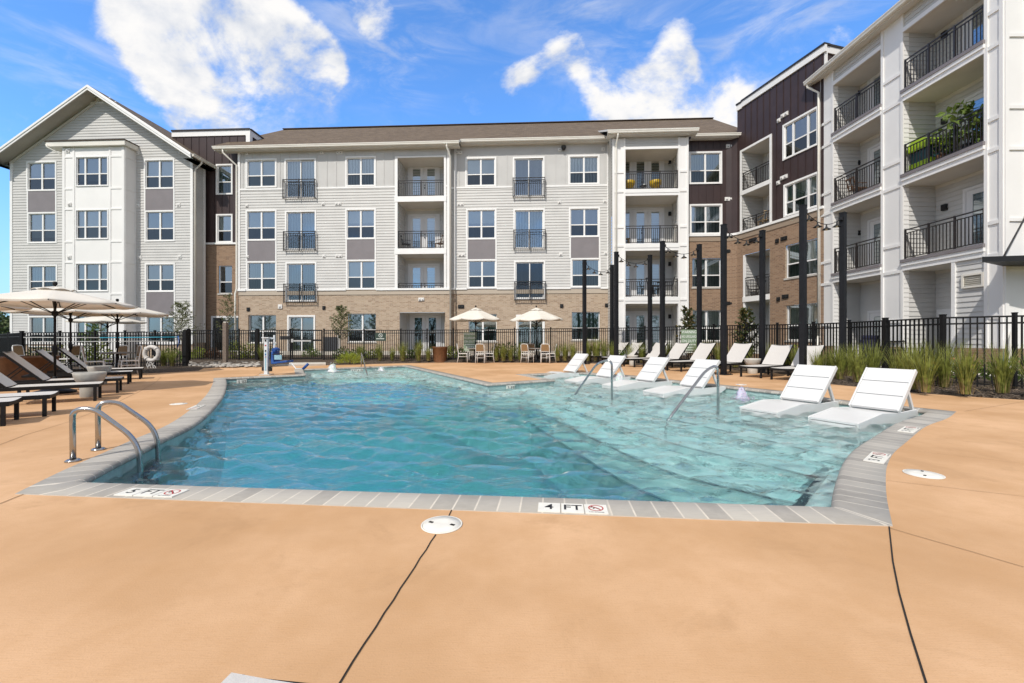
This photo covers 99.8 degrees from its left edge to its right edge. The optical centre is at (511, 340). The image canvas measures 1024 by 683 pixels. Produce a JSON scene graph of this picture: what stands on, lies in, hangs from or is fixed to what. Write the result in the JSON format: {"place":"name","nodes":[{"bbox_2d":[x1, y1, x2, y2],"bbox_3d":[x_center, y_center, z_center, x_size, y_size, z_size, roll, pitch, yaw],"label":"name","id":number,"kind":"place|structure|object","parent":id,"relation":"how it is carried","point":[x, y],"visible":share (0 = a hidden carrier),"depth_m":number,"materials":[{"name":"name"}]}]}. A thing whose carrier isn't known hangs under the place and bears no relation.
{"place":"outdoors","nodes":[
{"label":"outdoors","id":0,"kind":"place"},
{"bbox_2d":[221,672,303,682],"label":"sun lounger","id":1,"kind":"object","parent":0,"point":[231,677],"visible":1,"depth_m":1.05,"materials":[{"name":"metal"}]},
{"bbox_2d":[0,0,898,341],"label":"sky","id":2,"kind":"structure","parent":0,"point":[262,66],"materials":[{"name":"blue"}]},
{"bbox_2d":[449,305,500,362],"bbox_3d":[-1.866,-0.325,22.200,2.606,2.950,2.606,0,0,2],"label":"patio umbrella","id":3,"kind":"object","parent":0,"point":[475,315],"visible":0.94,"depth_m":21.68,"materials":[{"name":"fabric"}]},
{"bbox_2d":[104,368,917,506],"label":"pool water","id":4,"kind":"structure","parent":0,"point":[401,430],"depth_m":5.35,"materials":[{"name":"liquid"}]},
{"bbox_2d":[0,363,1023,682],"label":"pool deck","id":5,"kind":"structure","parent":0,"point":[94,589],"depth_m":2.05,"materials":[{"name":"concrete"}]},
{"bbox_2d":[0,397,22,426],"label":"sun lounger","id":6,"kind":"object","parent":5,"relation":"on","point":[10,401],"visible":1,"depth_m":5.92,"materials":[{"name":"black metal"}]},
{"bbox_2d":[0,355,59,380],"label":"tapered pot","id":7,"kind":"object","parent":5,"relation":"on","point":[7,366],"visible":0.44,"depth_m":11.76,"materials":[{"name":"brown metal"}]},
{"bbox_2d":[0,391,59,416],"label":"sun lounger","id":8,"kind":"object","parent":5,"relation":"on","point":[44,396],"visible":1,"depth_m":6.57,"materials":[{"name":"black metal"}]},
{"bbox_2d":[0,372,103,400],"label":"sun lounger","id":9,"kind":"object","parent":5,"relation":"on","point":[8,384],"visible":1,"depth_m":7.92,"materials":[{"name":"black metal"}]},
{"bbox_2d":[0,351,123,392],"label":"sun lounger","id":10,"kind":"object","parent":5,"relation":"on","point":[45,379],"visible":0.8,"depth_m":8.87,"materials":[{"name":"black metal"}]},
{"bbox_2d":[1,308,129,377],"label":"patio umbrella","id":11,"kind":"object","parent":5,"relation":"on","point":[85,313],"visible":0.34,"depth_m":13.48,"materials":[{"name":"fabric"}]},
{"bbox_2d":[0,281,137,393],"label":"patio umbrella","id":12,"kind":"object","parent":5,"relation":"on","point":[54,297],"visible":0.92,"depth_m":9.35,"materials":[{"name":"fabric"}]},
{"bbox_2d":[21,349,133,383],"bbox_3d":[-10.982,0.686,10.995,1.950,0.928,0.621,0,0,-37],"label":"sun lounger","id":13,"kind":"object","parent":5,"relation":"on","point":[68,372],"visible":0.62,"depth_m":10.76,"materials":[{"name":"black metal"}]},
{"bbox_2d":[72,371,106,397],"bbox_3d":[-8.572,0.900,8.750,0.510,0.500,0.510,0,0,0],"label":"bowl planter","id":14,"kind":"object","parent":5,"relation":"on","point":[95,376],"visible":0.69,"depth_m":8.61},
{"bbox_2d":[47,348,143,378],"bbox_3d":[-11.892,0.686,12.400,1.950,0.928,0.621,0,0,-37],"label":"sun lounger","id":15,"kind":"object","parent":5,"relation":"on","point":[82,364],"visible":0.69,"depth_m":12.18,"materials":[{"name":"black metal"}]},
{"bbox_2d":[64,400,160,472],"bbox_3d":[-4.025,1.417,4.380,0.632,1.566,0.650,0,0,-26],"label":"pool ladder","id":16,"kind":"object","parent":5,"relation":"attached to","point":[99,415],"visible":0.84,"depth_m":4.21,"materials":[{"name":"metal"}]},
{"bbox_2d":[60,299,168,374],"bbox_3d":[-13.373,-0.130,14.600,2.696,2.560,2.696,0,0,3],"label":"patio umbrella","id":17,"kind":"object","parent":5,"relation":"on","point":[139,312],"visible":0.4,"depth_m":14.58,"materials":[{"name":"fabric"}]},
{"bbox_2d":[259,335,308,374],"bbox_3d":[-7.547,0.490,14.377,1.532,1.320,0.480,0,0,0],"label":"pool lift","id":18,"kind":"object","parent":5,"relation":"on","point":[276,357],"visible":1,"depth_m":14.24,"materials":[{"name":"plastic"}]},
{"bbox_2d":[421,516,461,533],"bbox_3d":[-0.437,1.143,2.681,0.256,0.010,0.256,0,0,28],"label":"skimmer lid","id":19,"kind":"object","parent":5,"relation":"on","point":[440,524],"visible":1,"depth_m":2.67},
{"bbox_2d":[15,365,955,526],"bbox_3d":[-1.278,1.174,11.210,11.898,0.064,18.491,0,0,-28],"label":"pool coping","id":20,"kind":"object","parent":5,"relation":"on","point":[859,496],"visible":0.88,"depth_m":3.19,"materials":[{"name":"stone"}]},
{"bbox_2d":[114,488,188,497],"bbox_3d":[-2.693,1.138,3.222,0.464,0.012,0.150,0,0,5],"label":"depth marker","id":21,"kind":"object","parent":20,"relation":"on","point":[153,492],"visible":1,"depth_m":3.21,"materials":[{"name":"white tile"}]},
{"bbox_2d":[538,502,608,514],"bbox_3d":[0.409,1.138,2.917,0.464,0.012,0.150,0,0,6],"label":"depth marker","id":22,"kind":"object","parent":20,"relation":"on","point":[574,508],"visible":1,"depth_m":2.90,"materials":[{"name":"white tile"}]},
{"bbox_2d":[93,367,922,482],"bbox_3d":[-1.274,1.970,11.210,11.689,1.560,18.262,0,0,-28],"label":"pool basin","id":23,"kind":"object","parent":5,"relation":"in","point":[120,471],"visible":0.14,"depth_m":9.58,"materials":[{"name":"paint"}]},
{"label":"pool steps","id":24,"kind":"structure","parent":23,"relation":"on","visible":0},
{"bbox_2d":[544,353,587,378],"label":"pool lounger","id":25,"kind":"object","parent":24,"relation":"on","point":[576,362],"visible":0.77,"depth_m":15.34,"materials":[{"name":"white plastic"}]},
{"bbox_2d":[565,355,630,384],"bbox_3d":[2.659,0.992,13.342,2.006,1.026,0.700,0,0,-27],"label":"pool lounger","id":26,"kind":"object","parent":24,"relation":"on","point":[603,374],"visible":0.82,"depth_m":13.36,"materials":[{"name":"white plastic"}]},
{"bbox_2d":[602,357,673,389],"bbox_3d":[3.536,0.992,12.027,2.006,1.026,0.700,0,0,-26],"label":"pool lounger","id":27,"kind":"object","parent":24,"relation":"on","point":[650,371],"visible":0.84,"depth_m":12.00,"materials":[{"name":"white plastic"}]},
{"bbox_2d":[643,359,725,397],"bbox_3d":[4.213,0.992,10.512,2.006,1.026,0.700,0,0,-25],"label":"pool lounger","id":28,"kind":"object","parent":24,"relation":"on","point":[698,368],"visible":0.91,"depth_m":10.48,"materials":[{"name":"white plastic"}]},
{"bbox_2d":[740,364,840,417],"bbox_3d":[5.199,0.992,7.992,2.006,1.026,0.700,0,0,-27],"label":"pool lounger","id":29,"kind":"object","parent":24,"relation":"on","point":[808,383],"visible":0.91,"depth_m":8.01,"materials":[{"name":"white plastic"}]},
{"bbox_2d":[808,367,919,428],"bbox_3d":[5.779,0.992,7.022,2.006,1.026,0.700,0,0,-27],"label":"pool lounger","id":30,"kind":"object","parent":24,"relation":"on","point":[886,389],"visible":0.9,"depth_m":7.05,"materials":[{"name":"white plastic"}]},
{"bbox_2d":[510,305,562,362],"bbox_3d":[1.272,-0.319,22.256,2.605,2.959,2.606,0,0,-28],"label":"patio umbrella","id":31,"kind":"object","parent":5,"relation":"on","point":[536,314],"visible":0.98,"depth_m":21.71,"materials":[{"name":"beige fabric"}]},
{"bbox_2d":[59,351,1023,399],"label":"planting bed","id":32,"kind":"object","parent":5,"relation":"on","point":[181,368],"visible":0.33,"depth_m":20.36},
{"bbox_2d":[65,316,146,363],"bbox_3d":[-18.970,-0.105,20.200,2.644,2.510,2.644,0,0,33],"label":"patio umbrella","id":33,"kind":"object","parent":32,"relation":"on","point":[103,320],"visible":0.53,"depth_m":19.88,"materials":[{"name":"fabric"}]},
{"bbox_2d":[161,299,204,354],"bbox_3d":[-18.179,-0.616,23.656,1.947,3.332,1.670,0,0,0],"label":"young tree","id":34,"kind":"object","parent":32,"relation":"on","point":[182,308],"visible":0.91,"depth_m":23.54,"materials":[{"name":"green plant"}]},
{"bbox_2d":[187,329,290,359],"bbox_3d":[-14.311,0.262,22.600,5.443,1.737,0.142,0,0,0],"label":"metal fence","id":35,"kind":"object","parent":32,"relation":"on","point":[257,333],"visible":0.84,"depth_m":22.59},
{"bbox_2d":[291,330,322,358],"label":"metal gate","id":36,"kind":"structure","parent":32,"relation":"on","point":[309,340],"depth_m":22.59,"materials":[{"name":"metal"}]},
{"bbox_2d":[647,255,651,357],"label":"light pole","id":37,"kind":"object","parent":32,"relation":"on","point":[650,305],"visible":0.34,"depth_m":19.48,"materials":[{"name":"metal"}]},
{"bbox_2d":[729,307,758,354],"bbox_3d":[9.711,-0.187,17.975,1.144,2.475,1.414,0,0,0],"label":"magnolia","id":38,"kind":"object","parent":32,"relation":"on","point":[744,315],"visible":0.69,"depth_m":17.85,"materials":[{"name":"green plant"}]},
{"bbox_2d":[839,212,846,373],"bbox_3d":[10.031,-1.360,13.059,0.400,5.020,0.400,0,0,-28],"label":"light pole","id":39,"kind":"object","parent":32,"relation":"on","point":[843,282],"visible":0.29,"depth_m":13.01,"materials":[{"name":"metal"}]},
{"bbox_2d":[790,372,1023,399],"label":"mulch chips","id":40,"kind":"object","parent":32,"relation":"on","point":[981,389],"visible":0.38,"depth_m":9.27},
{"bbox_2d":[892,337,936,388],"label":"ornamental grass","id":41,"kind":"object","parent":32,"relation":"on","point":[910,367],"depth_m":9.50,"materials":[{"name":"plant"}]},
{"bbox_2d":[901,341,948,392],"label":"ornamental grass","id":42,"kind":"object","parent":32,"relation":"on","point":[926,374],"depth_m":8.90,"materials":[{"name":"plant"}]},
{"bbox_2d":[940,341,990,394],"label":"ornamental grass","id":43,"kind":"object","parent":32,"relation":"on","point":[966,376],"depth_m":8.60,"materials":[{"name":"plant"}]},
{"bbox_2d":[978,340,1023,393],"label":"ornamental grass","id":44,"kind":"object","parent":32,"relation":"on","point":[1002,374],"depth_m":8.80,"materials":[{"name":"plant"}]},
{"bbox_2d":[582,260,588,363],"bbox_3d":[3.489,-1.360,20.753,0.400,5.020,0.400,0,0,-28],"label":"light pole","id":45,"kind":"object","parent":5,"relation":"on","point":[584,306],"visible":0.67,"depth_m":20.70,"materials":[{"name":"metal"}]},
{"bbox_2d":[614,251,622,366],"bbox_3d":[4.563,-1.360,18.854,0.400,5.020,0.400,0,0,-28],"label":"light pole","id":46,"kind":"object","parent":5,"relation":"on","point":[616,302],"visible":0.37,"depth_m":18.79,"materials":[{"name":"metal"}]},
{"bbox_2d":[339,510,926,682],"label":"deck joint","id":47,"kind":"object","parent":5,"relation":"on","point":[913,642],"visible":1,"depth_m":1.79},
{"bbox_2d":[659,241,669,369],"bbox_3d":[5.881,-1.360,16.838,0.400,5.020,0.400,0,0,-28],"label":"light pole","id":48,"kind":"object","parent":5,"relation":"on","point":[662,298],"visible":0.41,"depth_m":16.79,"materials":[{"name":"metal"}]},
{"bbox_2d":[666,343,715,371],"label":"sun lounger","id":49,"kind":"object","parent":5,"relation":"on","point":[703,350],"visible":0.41,"depth_m":16.64,"materials":[{"name":"white metal"}]},
{"bbox_2d":[696,244,701,346],"bbox_3d":[7.558,-1.360,17.384,0.400,5.020,0.400,0,0,-28],"label":"light pole","id":50,"kind":"object","parent":5,"relation":"on","point":[699,295],"visible":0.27,"depth_m":17.33,"materials":[{"name":"metal"}]},
{"bbox_2d":[715,224,732,374],"bbox_3d":[7.072,-1.360,14.394,0.400,5.020,0.400,0,0,-28],"label":"light pole","id":51,"kind":"object","parent":5,"relation":"on","point":[723,298],"visible":0.94,"depth_m":14.35,"materials":[{"name":"metal"}]},
{"bbox_2d":[718,343,752,371],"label":"sun lounger","id":52,"kind":"object","parent":5,"relation":"on","point":[737,354],"visible":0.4,"depth_m":15.35,"materials":[{"name":"white metal"}]},
{"bbox_2d":[758,230,769,373],"bbox_3d":[8.815,-1.360,15.168,0.400,5.020,0.400,0,0,-28],"label":"light pole","id":53,"kind":"object","parent":5,"relation":"on","point":[762,298],"visible":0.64,"depth_m":15.12,"materials":[{"name":"metal"}]},
{"bbox_2d":[739,345,792,377],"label":"sun lounger","id":54,"kind":"object","parent":5,"relation":"on","point":[777,355],"visible":0.81,"depth_m":13.95,"materials":[{"name":"white metal"}]},
{"bbox_2d":[770,345,824,379],"bbox_3d":[8.593,0.649,12.881,2.106,1.002,0.671,0,0,-33],"label":"sun lounger","id":55,"kind":"object","parent":5,"relation":"on","point":[810,349],"visible":0.37,"depth_m":13.07,"materials":[{"name":"white metal"}]},
{"bbox_2d":[798,204,806,364],"bbox_3d":[8.332,-1.360,12.337,0.400,5.020,0.400,0,0,-28],"label":"light pole","id":56,"kind":"object","parent":5,"relation":"on","point":[802,284],"visible":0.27,"depth_m":12.28,"materials":[{"name":"metal"}]},
{"bbox_2d":[841,342,879,381],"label":"ornamental grass","id":57,"kind":"object","parent":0,"point":[859,367],"depth_m":11.07,"materials":[{"name":"plant"}]},
{"bbox_2d":[924,341,963,387],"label":"ornamental grass","id":58,"kind":"object","parent":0,"point":[944,374],"depth_m":9.87,"materials":[{"name":"plant"}]},
{"label":"ground","id":59,"kind":"structure","parent":0,"visible":0},
{"bbox_2d":[22,330,188,366],"bbox_3d":[-17.165,0.364,19.142,6.597,1.732,2.321,0,0,-4],"label":"metal fence","id":60,"kind":"object","parent":59,"relation":"on","point":[185,347],"visible":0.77,"depth_m":18.04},
{"bbox_2d":[0,0,1023,372],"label":"apartment building","id":61,"kind":"structure","parent":59,"relation":"on","point":[282,228],"depth_m":26.50,"materials":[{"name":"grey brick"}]},
{"bbox_2d":[26,161,56,190],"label":"window","id":62,"kind":"structure","parent":61,"relation":"in","point":[40,175],"depth_m":27.59,"materials":[{"name":"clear glass"}]},
{"bbox_2d":[27,212,56,243],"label":"window","id":63,"kind":"structure","parent":61,"relation":"in","point":[41,226],"depth_m":27.59,"materials":[{"name":"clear glass"}]},
{"bbox_2d":[27,264,57,290],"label":"window","id":64,"kind":"structure","parent":61,"relation":"in","point":[37,275],"depth_m":27.61,"materials":[{"name":"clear glass"}]},
{"bbox_2d":[28,316,57,346],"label":"window","id":65,"kind":"structure","parent":61,"relation":"in","point":[35,323],"depth_m":27.61,"materials":[{"name":"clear glass"}]},
{"bbox_2d":[75,156,108,186],"bbox_3d":[-25.895,-10.418,26.634,2.136,1.849,0.224,0,0,3],"label":"window","id":66,"kind":"structure","parent":61,"relation":"in","point":[89,170],"depth_m":26.63,"materials":[{"name":"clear glass"}]},
{"bbox_2d":[75,209,108,239],"bbox_3d":[-25.895,-7.145,26.634,2.136,1.849,0.224,0,0,3],"label":"window","id":67,"kind":"structure","parent":61,"relation":"in","point":[89,223],"depth_m":26.63,"materials":[{"name":"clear glass"}]},
{"bbox_2d":[75,263,108,291],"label":"window","id":68,"kind":"structure","parent":61,"relation":"in","point":[89,277],"depth_m":26.63,"materials":[{"name":"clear glass"}]},
{"bbox_2d":[144,158,174,188],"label":"window","id":69,"kind":"structure","parent":61,"relation":"in","point":[158,173],"depth_m":27.20,"materials":[{"name":"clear glass"}]},
{"bbox_2d":[144,210,174,241],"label":"window","id":70,"kind":"structure","parent":61,"relation":"in","point":[159,225],"depth_m":27.20,"materials":[{"name":"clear glass"}]},
{"bbox_2d":[145,263,174,291],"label":"window","id":71,"kind":"structure","parent":61,"relation":"in","point":[159,277],"depth_m":27.20,"materials":[{"name":"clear glass"}]},
{"bbox_2d":[145,316,175,344],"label":"window","id":72,"kind":"structure","parent":61,"relation":"in","point":[153,323],"depth_m":27.23,"materials":[{"name":"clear glass"}]},
{"bbox_2d":[216,164,232,194],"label":"window","id":73,"kind":"structure","parent":61,"relation":"in","point":[224,172],"depth_m":28.20,"materials":[{"name":"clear glass"}]},
{"bbox_2d":[216,214,232,241],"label":"window","id":74,"kind":"structure","parent":61,"relation":"in","point":[224,222],"depth_m":28.21,"materials":[{"name":"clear glass"}]},
{"bbox_2d":[211,316,237,350],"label":"entrance door","id":75,"kind":"structure","parent":61,"relation":"in","point":[213,318],"depth_m":28.21,"materials":[{"name":"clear glass"}]},
{"bbox_2d":[217,266,232,294],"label":"window","id":76,"kind":"structure","parent":61,"relation":"in","point":[225,272],"depth_m":28.32,"materials":[{"name":"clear glass"}]},
{"bbox_2d":[245,158,276,187],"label":"window","id":77,"kind":"structure","parent":61,"relation":"in","point":[259,173],"depth_m":27.06,"materials":[{"name":"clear glass"}]},
{"bbox_2d":[245,209,276,240],"bbox_3d":[-15.706,-7.201,27.061,2.006,1.941,0.224,0,0,3],"label":"window","id":78,"kind":"structure","parent":61,"relation":"in","point":[260,225],"depth_m":27.06,"materials":[{"name":"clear glass"}]},
{"bbox_2d":[246,261,276,290],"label":"window","id":79,"kind":"structure","parent":61,"relation":"in","point":[260,275],"depth_m":27.06,"materials":[{"name":"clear glass"}]},
{"bbox_2d":[248,315,276,343],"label":"window","id":80,"kind":"structure","parent":61,"relation":"in","point":[261,322],"depth_m":27.22,"materials":[{"name":"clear glass"}]},
{"bbox_2d":[284,158,315,198],"bbox_3d":[-13.193,-10.079,26.962,2.019,2.512,0.270,0,0,3],"label":"sliding door","id":81,"kind":"structure","parent":61,"relation":"in","point":[294,168],"depth_m":27.08,"materials":[{"name":"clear glass"}]},
{"bbox_2d":[285,210,316,250],"bbox_3d":[-13.167,-6.840,26.961,2.007,2.508,0.270,0,0,3],"label":"sliding door","id":82,"kind":"structure","parent":61,"relation":"in","point":[295,220],"depth_m":27.08,"materials":[{"name":"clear glass"}]},
{"bbox_2d":[285,262,316,301],"bbox_3d":[-13.147,-3.626,26.960,1.991,2.501,0.270,0,0,3],"label":"sliding door","id":83,"kind":"structure","parent":61,"relation":"in","point":[304,273],"depth_m":27.08,"materials":[{"name":"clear glass"}]},
{"bbox_2d":[287,315,314,350],"bbox_3d":[-13.133,-0.370,26.959,1.779,2.376,0.270,0,0,3],"label":"sliding door","id":84,"kind":"structure","parent":61,"relation":"in","point":[294,322],"depth_m":27.08,"materials":[{"name":"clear glass"}]},
{"bbox_2d":[345,156,375,186],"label":"window","id":85,"kind":"structure","parent":61,"relation":"in","point":[360,171],"depth_m":26.74,"materials":[{"name":"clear glass"}]},
{"bbox_2d":[345,208,375,239],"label":"window","id":86,"kind":"structure","parent":61,"relation":"in","point":[360,223],"depth_m":26.74,"materials":[{"name":"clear glass"}]},
{"bbox_2d":[346,259,376,289],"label":"window","id":87,"kind":"structure","parent":61,"relation":"in","point":[360,274],"depth_m":26.74,"materials":[{"name":"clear glass"}]},
{"bbox_2d":[348,314,376,342],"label":"window","id":88,"kind":"structure","parent":61,"relation":"in","point":[360,321],"depth_m":26.91,"materials":[{"name":"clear glass"}]},
{"bbox_2d":[465,157,495,186],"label":"window","id":89,"kind":"structure","parent":61,"relation":"in","point":[479,171],"depth_m":26.87,"materials":[{"name":"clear glass"}]},
{"bbox_2d":[466,208,496,239],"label":"window","id":90,"kind":"structure","parent":61,"relation":"in","point":[481,223],"depth_m":26.88,"materials":[{"name":"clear glass"}]},
{"bbox_2d":[467,259,496,288],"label":"window","id":91,"kind":"structure","parent":61,"relation":"in","point":[481,273],"depth_m":26.87,"materials":[{"name":"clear glass"}]},
{"bbox_2d":[469,314,497,342],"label":"window","id":92,"kind":"structure","parent":61,"relation":"in","point":[481,325],"depth_m":26.97,"materials":[{"name":"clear glass"}]},
{"bbox_2d":[513,156,544,196],"bbox_3d":[1.036,-10.097,26.751,1.966,2.493,0.270,0,0,3],"label":"sliding door","id":93,"kind":"structure","parent":61,"relation":"in","point":[522,166],"depth_m":26.88,"materials":[{"name":"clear glass"}]},
{"bbox_2d":[513,208,544,249],"bbox_3d":[1.059,-6.879,26.750,1.942,2.520,0.270,0,0,3],"label":"sliding door","id":94,"kind":"structure","parent":61,"relation":"in","point":[532,218],"depth_m":26.86,"materials":[{"name":"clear glass"}]},
{"bbox_2d":[514,260,544,298],"bbox_3d":[1.093,-3.721,26.689,1.931,2.419,0.150,0,0,3],"label":"sliding door","id":95,"kind":"structure","parent":61,"relation":"in","point":[525,270],"depth_m":26.73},
{"bbox_2d":[516,315,544,350],"bbox_3d":[1.143,-0.425,26.746,1.776,2.318,0.270,0,0,3],"label":"sliding door","id":96,"kind":"structure","parent":61,"relation":"in","point":[519,325],"depth_m":26.87,"materials":[{"name":"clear glass"}]},
{"bbox_2d":[568,155,599,184],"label":"window","id":97,"kind":"structure","parent":61,"relation":"in","point":[582,169],"depth_m":26.55,"materials":[{"name":"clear glass"}]},
{"bbox_2d":[569,207,599,236],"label":"window","id":98,"kind":"structure","parent":61,"relation":"in","point":[583,221],"depth_m":26.55,"materials":[{"name":"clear glass"}]},
{"bbox_2d":[570,258,600,287],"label":"window","id":99,"kind":"structure","parent":61,"relation":"in","point":[593,280],"depth_m":26.54,"materials":[{"name":"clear glass"}]},
{"bbox_2d":[571,312,599,340],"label":"window","id":100,"kind":"structure","parent":61,"relation":"in","point":[593,318],"depth_m":26.71,"materials":[{"name":"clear glass"}]},
{"bbox_2d":[689,151,721,183],"bbox_3d":[11.506,-10.257,25.700,1.936,1.932,0.224,0,0,3],"label":"window","id":101,"kind":"structure","parent":61,"relation":"in","point":[705,167],"depth_m":25.70,"materials":[{"name":"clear glass"}]},
{"bbox_2d":[689,204,721,233],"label":"window","id":102,"kind":"structure","parent":61,"relation":"in","point":[703,218],"depth_m":25.70,"materials":[{"name":"clear glass"}]},
{"bbox_2d":[691,258,719,288],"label":"window","id":103,"kind":"structure","parent":61,"relation":"in","point":[710,266],"depth_m":25.81,"materials":[{"name":"clear glass"}]},
{"bbox_2d":[693,310,719,341],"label":"window","id":104,"kind":"structure","parent":61,"relation":"in","point":[709,317],"depth_m":25.85,"materials":[{"name":"clear glass"}]},
{"bbox_2d":[782,106,816,160],"bbox_3d":[14.357,-10.211,21.398,0.224,1.845,1.963,0,0,-15],"label":"window","id":105,"kind":"structure","parent":61,"relation":"in","point":[799,134],"depth_m":21.47,"materials":[{"name":"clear glass"}]},
{"bbox_2d":[783,172,816,217],"bbox_3d":[14.367,-7.182,21.364,0.224,1.676,1.923,0,0,-15],"label":"window","id":106,"kind":"structure","parent":61,"relation":"in","point":[803,190],"depth_m":21.52,"materials":[{"name":"clear glass"}]},
{"bbox_2d":[784,238,820,279],"bbox_3d":[14.435,-3.986,21.328,0.310,1.780,2.000,0,0,-15],"label":"window","id":107,"kind":"structure","parent":61,"relation":"in","point":[792,250],"depth_m":21.74,"materials":[{"name":"clear glass"}]},
{"bbox_2d":[786,303,820,341],"bbox_3d":[14.442,-0.847,21.302,0.310,1.873,1.979,0,0,-15],"label":"window","id":108,"kind":"structure","parent":61,"relation":"in","point":[793,310],"depth_m":21.75,"materials":[{"name":"clear glass"}]},
{"bbox_2d":[908,137,952,169],"bbox_3d":[15.370,-6.830,15.872,0.920,1.160,1.040,0,0,0],"label":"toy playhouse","id":109,"kind":"object","parent":61,"relation":"on","point":[934,149],"visible":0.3,"depth_m":15.76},
{"bbox_2d":[932,99,983,147],"bbox_3d":[15.294,-7.173,14.321,1.497,1.847,1.607,0,0,25],"label":"fig plant","id":110,"kind":"object","parent":61,"relation":"on","point":[966,109],"visible":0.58,"depth_m":14.52,"materials":[{"name":"green plant"}]},
{"bbox_2d":[982,218,1023,265],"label":"entrance awning","id":111,"kind":"object","parent":61,"relation":"attached to","point":[1003,260],"visible":1,"depth_m":12.23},
{"bbox_2d":[323,312,1023,388],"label":"metal fence","id":112,"kind":"object","parent":59,"relation":"on","point":[941,324],"visible":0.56,"depth_m":14.80,"materials":[{"name":"metal"}]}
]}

